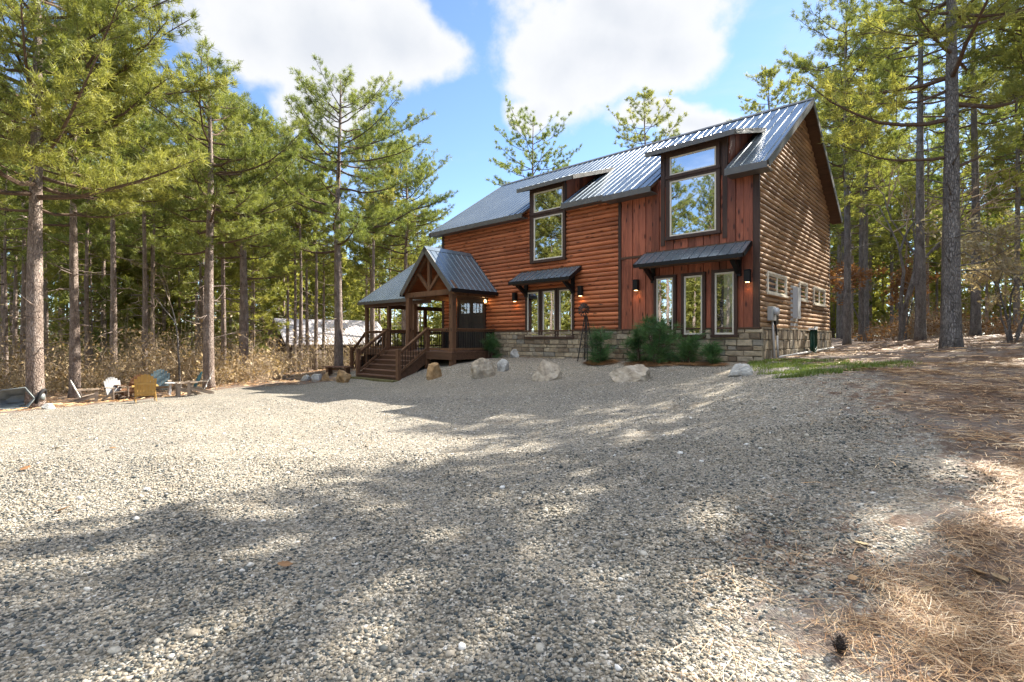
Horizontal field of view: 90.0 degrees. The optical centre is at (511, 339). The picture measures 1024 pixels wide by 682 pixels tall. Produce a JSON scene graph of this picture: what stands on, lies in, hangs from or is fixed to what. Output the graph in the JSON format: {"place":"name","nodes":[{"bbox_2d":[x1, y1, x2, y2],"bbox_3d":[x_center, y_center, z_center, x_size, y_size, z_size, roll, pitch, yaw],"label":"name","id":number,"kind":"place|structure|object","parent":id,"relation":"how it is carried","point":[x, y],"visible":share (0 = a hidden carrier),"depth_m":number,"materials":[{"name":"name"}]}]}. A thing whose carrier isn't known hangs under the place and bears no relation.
{"place":"outdoors","nodes":[
{"label":"outdoors","id":0,"kind":"place"},
{"bbox_2d":[0,334,1023,681],"bbox_3d":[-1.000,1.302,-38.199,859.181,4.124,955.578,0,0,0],"label":"ground","id":1,"kind":"structure","parent":0,"point":[452,384],"depth_m":4.76,"materials":[{"name":"beige gravel"}]},
{"bbox_2d":[0,387,46,409],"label":"wheelbarrow","id":2,"kind":"object","parent":1,"relation":"on","point":[12,398],"visible":0.88,"depth_m":14.26,"materials":[{"name":"grey metal"}]},
{"bbox_2d":[0,172,61,359],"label":"pine tree","id":3,"kind":"object","parent":1,"relation":"on","point":[14,285],"visible":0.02,"depth_m":36.24,"materials":[{"name":"green plant"}]},
{"bbox_2d":[0,132,68,382],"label":"pine tree","id":4,"kind":"object","parent":1,"relation":"on","point":[5,233],"visible":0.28,"depth_m":23.92,"materials":[{"name":"green plant"}]},
{"bbox_2d":[0,93,77,377],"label":"pine tree","id":5,"kind":"object","parent":1,"relation":"on","point":[23,304],"visible":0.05,"depth_m":26.45,"materials":[{"name":"green plant"}]},
{"bbox_2d":[0,168,82,351],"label":"pine tree","id":6,"kind":"object","parent":1,"relation":"on","point":[56,248],"visible":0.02,"depth_m":31.58,"materials":[{"name":"green plant"}]},
{"bbox_2d":[11,146,84,383],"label":"pine tree","id":7,"kind":"object","parent":1,"relation":"on","point":[46,278],"visible":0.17,"depth_m":29.79,"materials":[{"name":"green plant"}]},
{"bbox_2d":[0,29,168,397],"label":"pine tree","id":8,"kind":"object","parent":1,"relation":"on","point":[73,240],"visible":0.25,"depth_m":19.07,"materials":[{"name":"green plant"}]},
{"bbox_2d":[43,107,128,377],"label":"pine tree","id":9,"kind":"object","parent":1,"relation":"on","point":[87,227],"visible":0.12,"depth_m":27.16,"materials":[{"name":"green plant"}]},
{"bbox_2d":[43,199,141,364],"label":"pine tree","id":10,"kind":"object","parent":1,"relation":"on","point":[93,295],"visible":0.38,"depth_m":29.39,"materials":[{"name":"green plant"}]},
{"bbox_2d":[62,154,146,373],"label":"pine tree","id":11,"kind":"object","parent":1,"relation":"on","point":[103,323],"visible":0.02,"depth_m":31.88,"materials":[{"name":"green plant"}]},
{"bbox_2d":[80,218,136,348],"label":"pine tree","id":12,"kind":"object","parent":1,"relation":"on","point":[122,263],"visible":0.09,"depth_m":46.08,"materials":[{"name":"green plant"}]},
{"bbox_2d":[41,3,181,374],"bbox_3d":[-19.811,-6.445,25.075,6.584,18.399,5.605,0,0,42],"label":"pine tree","id":13,"kind":"object","parent":1,"relation":"on","point":[113,286],"visible":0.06,"depth_m":24.85,"materials":[{"name":"green plant"}]},
{"bbox_2d":[102,377,128,399],"bbox_3d":[-14.552,1.822,18.818,0.804,0.836,0.623,0,0,28],"label":"adirondack chair","id":14,"kind":"object","parent":1,"relation":"on","point":[112,390],"visible":0.98,"depth_m":18.86,"materials":[{"name":"white wood"}]},
{"bbox_2d":[0,0,239,408],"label":"pine tree","id":15,"kind":"object","parent":1,"relation":"on","point":[96,106],"visible":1,"depth_m":14.13,"materials":[{"name":"green plant"}]},
{"bbox_2d":[81,115,203,371],"bbox_3d":[-19.628,-4.814,27.646,4.361,15.180,5.148,0,0,3],"label":"pine tree","id":16,"kind":"object","parent":1,"relation":"on","point":[121,242],"visible":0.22,"depth_m":27.62,"materials":[{"name":"green plant"}]},
{"bbox_2d":[80,95,206,373],"bbox_3d":[-17.393,-4.671,23.815,5.177,14.469,4.408,0,0,25],"label":"pine tree","id":17,"kind":"object","parent":1,"relation":"on","point":[145,296],"visible":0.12,"depth_m":23.74,"materials":[{"name":"green plant"}]},
{"bbox_2d":[132,374,157,401],"bbox_3d":[-10.586,1.414,14.776,0.623,0.836,0.804,0,0,-37],"label":"adirondack chair","id":18,"kind":"object","parent":1,"relation":"on","point":[147,385],"visible":0.98,"depth_m":14.60,"materials":[{"name":"yellow wood"}]},
{"bbox_2d":[109,192,181,343],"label":"pine tree","id":19,"kind":"object","parent":1,"relation":"on","point":[148,252],"visible":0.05,"depth_m":36.11,"materials":[{"name":"green plant"}]},
{"bbox_2d":[123,207,174,344],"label":"pine tree","id":20,"kind":"object","parent":1,"relation":"on","point":[135,259],"visible":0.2,"depth_m":46.19,"materials":[{"name":"green plant"}]},
{"bbox_2d":[116,255,189,386],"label":"leaning sapling","id":21,"kind":"object","parent":1,"relation":"on","point":[179,367],"visible":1,"depth_m":21.06,"materials":[{"name":"plant"}]},
{"bbox_2d":[120,190,188,346],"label":"pine tree","id":22,"kind":"object","parent":1,"relation":"on","point":[132,220],"visible":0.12,"depth_m":31.60,"materials":[{"name":"green plant"}]},
{"bbox_2d":[150,369,171,396],"bbox_3d":[-13.549,1.680,19.723,0.745,1.000,0.960,0,0,-34],"label":"adirondack chair","id":23,"kind":"object","parent":1,"relation":"on","point":[160,377],"visible":0.61,"depth_m":19.95,"materials":[{"name":"blue wood"}]},
{"bbox_2d":[0,288,324,395],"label":"undergrowth","id":24,"kind":"object","parent":1,"relation":"on","point":[149,366],"visible":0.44,"depth_m":22.76,"materials":[{"name":"brown plant"}]},
{"bbox_2d":[0,314,374,378],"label":"undergrowth","id":25,"kind":"object","parent":1,"relation":"on","point":[321,358],"visible":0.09,"depth_m":34.26,"materials":[{"name":"brown plant"}]},
{"bbox_2d":[157,164,239,357],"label":"pine tree","id":26,"kind":"object","parent":1,"relation":"on","point":[197,265],"visible":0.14,"depth_m":30.89,"materials":[{"name":"green plant"}]},
{"bbox_2d":[169,200,232,349],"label":"pine tree","id":27,"kind":"object","parent":1,"relation":"on","point":[185,290],"visible":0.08,"depth_m":41.03,"materials":[{"name":"green plant"}]},
{"bbox_2d":[98,34,312,388],"bbox_3d":[-11.027,-4.596,19.636,7.614,13.598,6.606,0,0,0],"label":"pine tree","id":28,"kind":"object","parent":1,"relation":"on","point":[249,153],"visible":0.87,"depth_m":19.42,"materials":[{"name":"green plant"}]},
{"bbox_2d":[172,186,239,349],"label":"pine tree","id":29,"kind":"object","parent":1,"relation":"on","point":[192,285],"visible":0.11,"depth_m":37.00,"materials":[{"name":"green plant"}]},
{"bbox_2d":[49,312,391,375],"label":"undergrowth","id":30,"kind":"object","parent":1,"relation":"on","point":[328,360],"visible":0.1,"depth_m":34.19,"materials":[{"name":"brown plant"}]},
{"bbox_2d":[165,87,279,361],"bbox_3d":[-15.351,-5.436,26.960,6.150,15.886,5.688,0,0,-34],"label":"pine tree","id":31,"kind":"object","parent":1,"relation":"on","point":[223,308],"visible":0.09,"depth_m":26.80,"materials":[{"name":"green plant"}]},
{"bbox_2d":[153,86,320,380],"bbox_3d":[-13.422,-4.739,24.415,7.168,14.169,6.873,0,0,35],"label":"pine tree","id":32,"kind":"object","parent":1,"relation":"on","point":[241,253],"visible":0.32,"depth_m":24.49,"materials":[{"name":"green plant"}]},
{"bbox_2d":[225,227,291,367],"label":"pine tree","id":33,"kind":"object","parent":1,"relation":"on","point":[267,297],"visible":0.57,"depth_m":31.18,"materials":[{"name":"green plant"}]},
{"bbox_2d":[264,206,310,370],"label":"pine tree","id":34,"kind":"object","parent":1,"relation":"on","point":[287,307],"visible":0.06,"depth_m":40.91,"materials":[{"name":"green plant"}]},
{"bbox_2d":[266,173,326,370],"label":"pine tree","id":35,"kind":"object","parent":1,"relation":"on","point":[295,299],"visible":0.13,"depth_m":35.92,"materials":[{"name":"green plant"}]},
{"bbox_2d":[271,141,335,371],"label":"pine tree","id":36,"kind":"object","parent":1,"relation":"on","point":[291,215],"visible":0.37,"depth_m":32.90,"materials":[{"name":"green plant"}]},
{"bbox_2d":[283,170,333,370],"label":"pine tree","id":37,"kind":"object","parent":1,"relation":"on","point":[306,300],"visible":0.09,"depth_m":39.91,"materials":[{"name":"green plant"}]},
{"bbox_2d":[282,146,354,370],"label":"pine tree","id":38,"kind":"object","parent":1,"relation":"on","point":[325,229],"visible":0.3,"depth_m":34.91,"materials":[{"name":"green plant"}]},
{"bbox_2d":[263,318,391,370],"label":"cabin","id":39,"kind":"object","parent":1,"relation":"on","point":[352,332],"visible":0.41,"depth_m":46.11,"materials":[{"name":"metal"}]},
{"bbox_2d":[302,212,353,363],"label":"pine tree","id":40,"kind":"object","parent":1,"relation":"on","point":[324,269],"visible":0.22,"depth_m":42.93,"materials":[{"name":"green plant"}]},
{"bbox_2d":[227,53,437,367],"bbox_3d":[-9.098,-6.228,27.059,9.432,16.195,9.092,0,0,-44],"label":"pine tree","id":41,"kind":"object","parent":1,"relation":"on","point":[335,207],"visible":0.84,"depth_m":26.79,"materials":[{"name":"green plant"}]},
{"bbox_2d":[341,195,395,344],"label":"pine tree","id":42,"kind":"object","parent":1,"relation":"on","point":[361,249],"visible":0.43,"depth_m":43.98,"materials":[{"name":"green plant"}]},
{"bbox_2d":[333,120,414,345],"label":"pine tree","id":43,"kind":"object","parent":1,"relation":"on","point":[368,156],"visible":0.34,"depth_m":37.86,"materials":[{"name":"green plant"}]},
{"bbox_2d":[346,129,458,344],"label":"pine tree","id":44,"kind":"object","parent":1,"relation":"on","point":[420,178],"visible":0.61,"depth_m":41.15,"materials":[{"name":"green plant"}]},
{"bbox_2d":[388,196,435,347],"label":"pine tree","id":45,"kind":"object","parent":1,"relation":"on","point":[410,263],"visible":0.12,"depth_m":46.12,"materials":[{"name":"green plant"}]},
{"bbox_2d":[471,358,494,378],"bbox_3d":[-0.975,1.070,17.261,0.854,0.901,0.640,0,0,0],"label":"boulder","id":46,"kind":"object","parent":1,"relation":"on","point":[482,368],"visible":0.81,"depth_m":17.03,"materials":[{"name":"grey stone"}]},
{"bbox_2d":[480,331,502,357],"bbox_3d":[-0.793,0.300,20.188,1.153,1.332,1.121,0,0,0],"label":"shrub","id":47,"kind":"object","parent":1,"relation":"on","point":[492,347],"visible":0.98,"depth_m":20.15,"materials":[{"name":"green plant"}]},
{"bbox_2d":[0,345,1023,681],"bbox_3d":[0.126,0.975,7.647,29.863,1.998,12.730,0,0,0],"label":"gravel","id":48,"kind":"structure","parent":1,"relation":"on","point":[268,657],"depth_m":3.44,"materials":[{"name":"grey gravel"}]},
{"bbox_2d":[0,170,1023,368],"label":"forest","id":49,"kind":"object","parent":1,"relation":"on","point":[352,310],"visible":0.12,"depth_m":52.74,"materials":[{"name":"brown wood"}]},
{"bbox_2d":[0,333,1023,681],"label":"pine straw","id":50,"kind":"object","parent":1,"relation":"on","point":[944,615],"visible":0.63,"depth_m":3.06,"materials":[{"name":"brown plant"}]},
{"bbox_2d":[485,95,581,186],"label":"pine tree","id":51,"kind":"object","parent":1,"relation":"on","point":[517,170],"visible":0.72,"depth_m":39.29,"materials":[{"name":"green plant"}]},
{"bbox_2d":[532,360,561,381],"bbox_3d":[1.055,1.054,15.285,0.655,0.882,0.750,0,0,-41],"label":"boulder","id":52,"kind":"object","parent":1,"relation":"on","point":[547,371],"visible":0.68,"depth_m":15.17,"materials":[{"name":"grey stone"}]},
{"bbox_2d":[577,303,593,361],"bbox_3d":[2.454,-0.224,17.191,0.547,1.945,0.474,0,0,42],"label":"garden windmill","id":53,"kind":"object","parent":1,"relation":"on","point":[584,309],"visible":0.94,"depth_m":17.11,"materials":[{"name":"metal"}]},
{"bbox_2d":[349,97,842,382],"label":"log house","id":54,"kind":"structure","parent":1,"relation":"on","point":[720,232],"depth_m":17.39,"materials":[{"name":"brown wood"}]},
{"bbox_2d":[459,300,470,347],"bbox_3d":[-2.020,-0.602,21.861,0.760,2.105,0.094,0,0,42],"label":"door","id":55,"kind":"structure","parent":54,"relation":"in","point":[464,318],"depth_m":21.90,"materials":[{"name":"black wood"}]},
{"bbox_2d":[471,299,482,347],"bbox_3d":[-1.430,-0.603,21.366,0.760,2.105,0.030,0,0,42],"label":"door","id":56,"kind":"structure","parent":54,"relation":"in","point":[476,318],"depth_m":21.40,"materials":[{"name":"black wood"}]},
{"bbox_2d":[524,289,540,338],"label":"window","id":57,"kind":"structure","parent":54,"relation":"in","point":[532,302],"depth_m":19.32,"materials":[{"name":"clear glass"}]},
{"bbox_2d":[540,288,556,338],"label":"window","id":58,"kind":"structure","parent":54,"relation":"in","point":[548,297],"depth_m":18.83,"materials":[{"name":"clear glass"}]},
{"bbox_2d":[530,210,566,263],"bbox_3d":[1.337,-3.745,18.812,1.620,1.809,0.180,0,0,42],"label":"window","id":59,"kind":"structure","parent":54,"relation":"in","point":[548,230],"depth_m":18.76,"materials":[{"name":"clear glass"}]},
{"bbox_2d":[530,183,566,215],"bbox_3d":[1.337,-5.100,18.812,1.600,0.940,0.180,0,0,42],"label":"window","id":60,"kind":"structure","parent":54,"relation":"in","point":[548,199],"depth_m":18.79,"materials":[{"name":"clear glass"}]},
{"bbox_2d":[556,287,574,338],"bbox_3d":[1.925,-0.934,18.294,0.783,1.842,0.150,0,0,42],"label":"window","id":61,"kind":"structure","parent":54,"relation":"in","point":[565,300],"depth_m":18.31,"materials":[{"name":"clear glass"}]},
{"bbox_2d":[652,274,676,336],"bbox_3d":[4.705,-1.004,15.716,0.760,1.902,0.200,0,0,42],"label":"window","id":62,"kind":"structure","parent":54,"relation":"in","point":[664,286],"depth_m":15.66,"materials":[{"name":"clear glass"}]},
{"bbox_2d":[680,272,705,336],"bbox_3d":[5.360,-1.004,15.116,0.769,1.902,0.200,0,0,42],"label":"window","id":63,"kind":"structure","parent":54,"relation":"in","point":[693,285],"depth_m":15.09,"materials":[{"name":"clear glass"}]},
{"bbox_2d":[665,141,720,179],"bbox_3d":[5.343,-5.250,15.145,1.651,0.760,0.180,0,0,42],"label":"window","id":64,"kind":"structure","parent":54,"relation":"in","point":[706,157],"depth_m":15.09,"materials":[{"name":"clear glass"}]},
{"bbox_2d":[665,168,721,240],"bbox_3d":[5.343,-3.960,15.145,1.671,1.899,0.180,0,0,42],"label":"window","id":65,"kind":"structure","parent":54,"relation":"in","point":[693,201],"depth_m":15.09,"materials":[{"name":"clear glass"}]},
{"bbox_2d":[710,268,737,336],"bbox_3d":[6.027,-1.014,14.505,0.749,1.922,0.200,0,0,42],"label":"window","id":66,"kind":"structure","parent":54,"relation":"in","point":[724,282],"depth_m":14.49,"materials":[{"name":"clear glass"}]},
{"bbox_2d":[765,271,787,297],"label":"window","id":67,"kind":"structure","parent":54,"relation":"in","point":[769,274],"depth_m":15.01,"materials":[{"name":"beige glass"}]},
{"bbox_2d":[585,324,617,363],"bbox_3d":[2.887,0.254,16.490,1.195,1.688,1.611,0,0,0],"label":"shrub","id":68,"kind":"object","parent":1,"relation":"on","point":[603,354],"visible":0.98,"depth_m":16.45,"materials":[{"name":"green plant"}]},
{"bbox_2d":[609,364,650,382],"bbox_3d":[3.042,0.932,12.835,1.061,0.600,0.610,0,0,-20],"label":"boulder","id":69,"kind":"object","parent":1,"relation":"on","point":[636,373],"visible":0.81,"depth_m":12.77,"materials":[{"name":"grey stone"}]},
{"bbox_2d":[619,327,652,361],"bbox_3d":[3.888,0.178,15.733,1.241,1.515,1.142,0,0,-39],"label":"shrub","id":70,"kind":"object","parent":1,"relation":"on","point":[632,343],"visible":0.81,"depth_m":15.69,"materials":[{"name":"green plant"}]},
{"bbox_2d":[606,85,689,148],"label":"pine tree","id":71,"kind":"object","parent":1,"relation":"on","point":[641,137],"visible":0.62,"depth_m":38.39,"materials":[{"name":"green plant"}]},
{"bbox_2d":[633,312,683,363],"bbox_3d":[4.282,0.047,15.122,1.692,1.777,1.592,0,0,0],"label":"shrub","id":72,"kind":"object","parent":1,"relation":"on","point":[656,331],"visible":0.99,"depth_m":14.97,"materials":[{"name":"green plant"}]},
{"bbox_2d":[664,330,708,362],"bbox_3d":[4.932,0.294,14.646,1.390,1.257,1.221,0,0,0],"label":"shrub","id":73,"kind":"object","parent":1,"relation":"on","point":[687,347],"visible":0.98,"depth_m":14.57,"materials":[{"name":"green plant"}]},
{"bbox_2d":[695,339,725,363],"bbox_3d":[5.566,0.388,14.179,1.018,0.910,1.124,0,0,0],"label":"shrub","id":74,"kind":"object","parent":1,"relation":"on","point":[712,351],"visible":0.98,"depth_m":14.05,"materials":[{"name":"green plant"}]},
{"bbox_2d":[726,55,824,121],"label":"pine tree","id":75,"kind":"object","parent":1,"relation":"on","point":[769,73],"visible":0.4,"depth_m":35.32,"materials":[{"name":"green plant"}]},
{"bbox_2d":[747,357,921,377],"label":"grass","id":76,"kind":"structure","parent":1,"relation":"on","point":[804,369],"depth_m":11.02,"materials":[{"name":"green plant"}]},
{"bbox_2d":[775,0,930,344],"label":"pine tree","id":77,"kind":"object","parent":1,"relation":"on","point":[806,65],"visible":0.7,"depth_m":23.85,"materials":[{"name":"green plant"}]},
{"bbox_2d":[824,120,885,337],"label":"pine tree","id":78,"kind":"object","parent":1,"relation":"on","point":[838,321],"visible":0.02,"depth_m":41.89,"materials":[{"name":"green plant"}]},
{"bbox_2d":[830,256,888,341],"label":"oak sapling","id":79,"kind":"object","parent":1,"relation":"on","point":[837,283],"visible":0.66,"depth_m":25.36,"materials":[{"name":"plant"}]},
{"bbox_2d":[815,68,907,339],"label":"pine tree","id":80,"kind":"object","parent":1,"relation":"on","point":[841,239],"visible":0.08,"depth_m":33.62,"materials":[{"name":"green plant"}]},
{"bbox_2d":[798,17,931,340],"bbox_3d":[18.693,-8.399,27.303,5.938,17.632,5.757,0,0,0],"label":"pine tree","id":81,"kind":"object","parent":1,"relation":"on","point":[861,310],"visible":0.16,"depth_m":27.58,"materials":[{"name":"green plant"}]},
{"bbox_2d":[813,41,917,338],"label":"pine tree","id":82,"kind":"object","parent":1,"relation":"on","point":[867,289],"visible":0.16,"depth_m":30.78,"materials":[{"name":"green plant"}]},
{"bbox_2d":[830,139,902,335],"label":"pine tree","id":83,"kind":"object","parent":1,"relation":"on","point":[857,238],"visible":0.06,"depth_m":36.49,"materials":[{"name":"green plant"}]},
{"bbox_2d":[853,177,904,313],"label":"pine tree","id":84,"kind":"object","parent":1,"relation":"on","point":[877,243],"visible":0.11,"depth_m":42.32,"materials":[{"name":"green plant"}]},
{"bbox_2d":[868,144,937,325],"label":"pine tree","id":85,"kind":"object","parent":1,"relation":"on","point":[892,307],"visible":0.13,"depth_m":44.05,"materials":[{"name":"green plant"}]},
{"bbox_2d":[868,163,940,298],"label":"pine tree","id":86,"kind":"object","parent":1,"relation":"on","point":[887,237],"visible":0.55,"depth_m":37.53,"materials":[{"name":"green plant"}]},
{"bbox_2d":[793,0,1023,348],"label":"pine tree","id":87,"kind":"object","parent":1,"relation":"on","point":[951,334],"visible":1,"depth_m":13.01,"materials":[{"name":"green plant"}]},
{"bbox_2d":[881,255,940,339],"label":"oak sapling","id":88,"kind":"object","parent":1,"relation":"on","point":[908,273],"visible":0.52,"depth_m":25.55,"materials":[{"name":"brown plant"}]},
{"bbox_2d":[880,157,942,309],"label":"pine tree","id":89,"kind":"object","parent":1,"relation":"on","point":[937,268],"visible":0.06,"depth_m":48.79,"materials":[{"name":"green plant"}]},
{"bbox_2d":[839,0,1007,340],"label":"pine tree","id":90,"kind":"object","parent":1,"relation":"on","point":[920,329],"visible":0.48,"depth_m":19.90,"materials":[{"name":"green plant"}]},
{"bbox_2d":[884,111,979,335],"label":"pine tree","id":91,"kind":"object","parent":1,"relation":"on","point":[913,136],"visible":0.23,"depth_m":39.59,"materials":[{"name":"green plant"}]},
{"bbox_2d":[842,128,1023,340],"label":"forked tree","id":92,"kind":"object","parent":1,"relation":"on","point":[902,310],"visible":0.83,"depth_m":21.96,"materials":[{"name":"brown plant"}]},
{"bbox_2d":[851,282,1023,340],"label":"undergrowth","id":93,"kind":"object","parent":1,"relation":"on","point":[871,338],"visible":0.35,"depth_m":26.74,"materials":[{"name":"brown plant"}]},
{"bbox_2d":[911,122,995,303],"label":"pine tree","id":94,"kind":"object","parent":1,"relation":"on","point":[964,186],"visible":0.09,"depth_m":43.82,"materials":[{"name":"green plant"}]},
{"bbox_2d":[890,0,1023,336],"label":"pine tree","id":95,"kind":"object","parent":1,"relation":"on","point":[975,329],"visible":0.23,"depth_m":22.16,"materials":[{"name":"green plant"}]},
{"bbox_2d":[914,67,1023,309],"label":"pine tree","id":96,"kind":"object","parent":1,"relation":"on","point":[936,154],"visible":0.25,"depth_m":34.49,"materials":[{"name":"green plant"}]},
{"bbox_2d":[916,209,1023,342],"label":"beech sapling","id":97,"kind":"object","parent":1,"relation":"on","point":[969,240],"visible":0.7,"depth_m":14.15,"materials":[{"name":"green plant"}]},
{"bbox_2d":[942,0,1023,149],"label":"pine tree","id":98,"kind":"object","parent":1,"relation":"on","point":[1013,55],"visible":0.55,"depth_m":14.80,"materials":[{"name":"green plant"}]},
{"bbox_2d":[943,20,1023,325],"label":"pine tree","id":99,"kind":"object","parent":1,"relation":"on","point":[1018,178],"visible":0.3,"depth_m":30.68,"materials":[{"name":"green plant"}]},
{"bbox_2d":[960,174,1020,330],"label":"pine tree","id":100,"kind":"object","parent":1,"relation":"on","point":[986,286],"visible":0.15,"depth_m":45.97,"materials":[{"name":"green plant"}]},
{"bbox_2d":[961,247,1023,337],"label":"beech sapling","id":101,"kind":"object","parent":1,"relation":"on","point":[983,278],"visible":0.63,"depth_m":17.46,"materials":[{"name":"green plant"}]},
{"bbox_2d":[982,103,1023,206],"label":"pine tree","id":102,"kind":"object","parent":1,"relation":"on","point":[1014,156],"visible":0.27,"depth_m":33.84,"materials":[{"name":"green plant"}]},
{"bbox_2d":[0,0,1023,336],"label":"sky","id":103,"kind":"structure","parent":0,"point":[459,60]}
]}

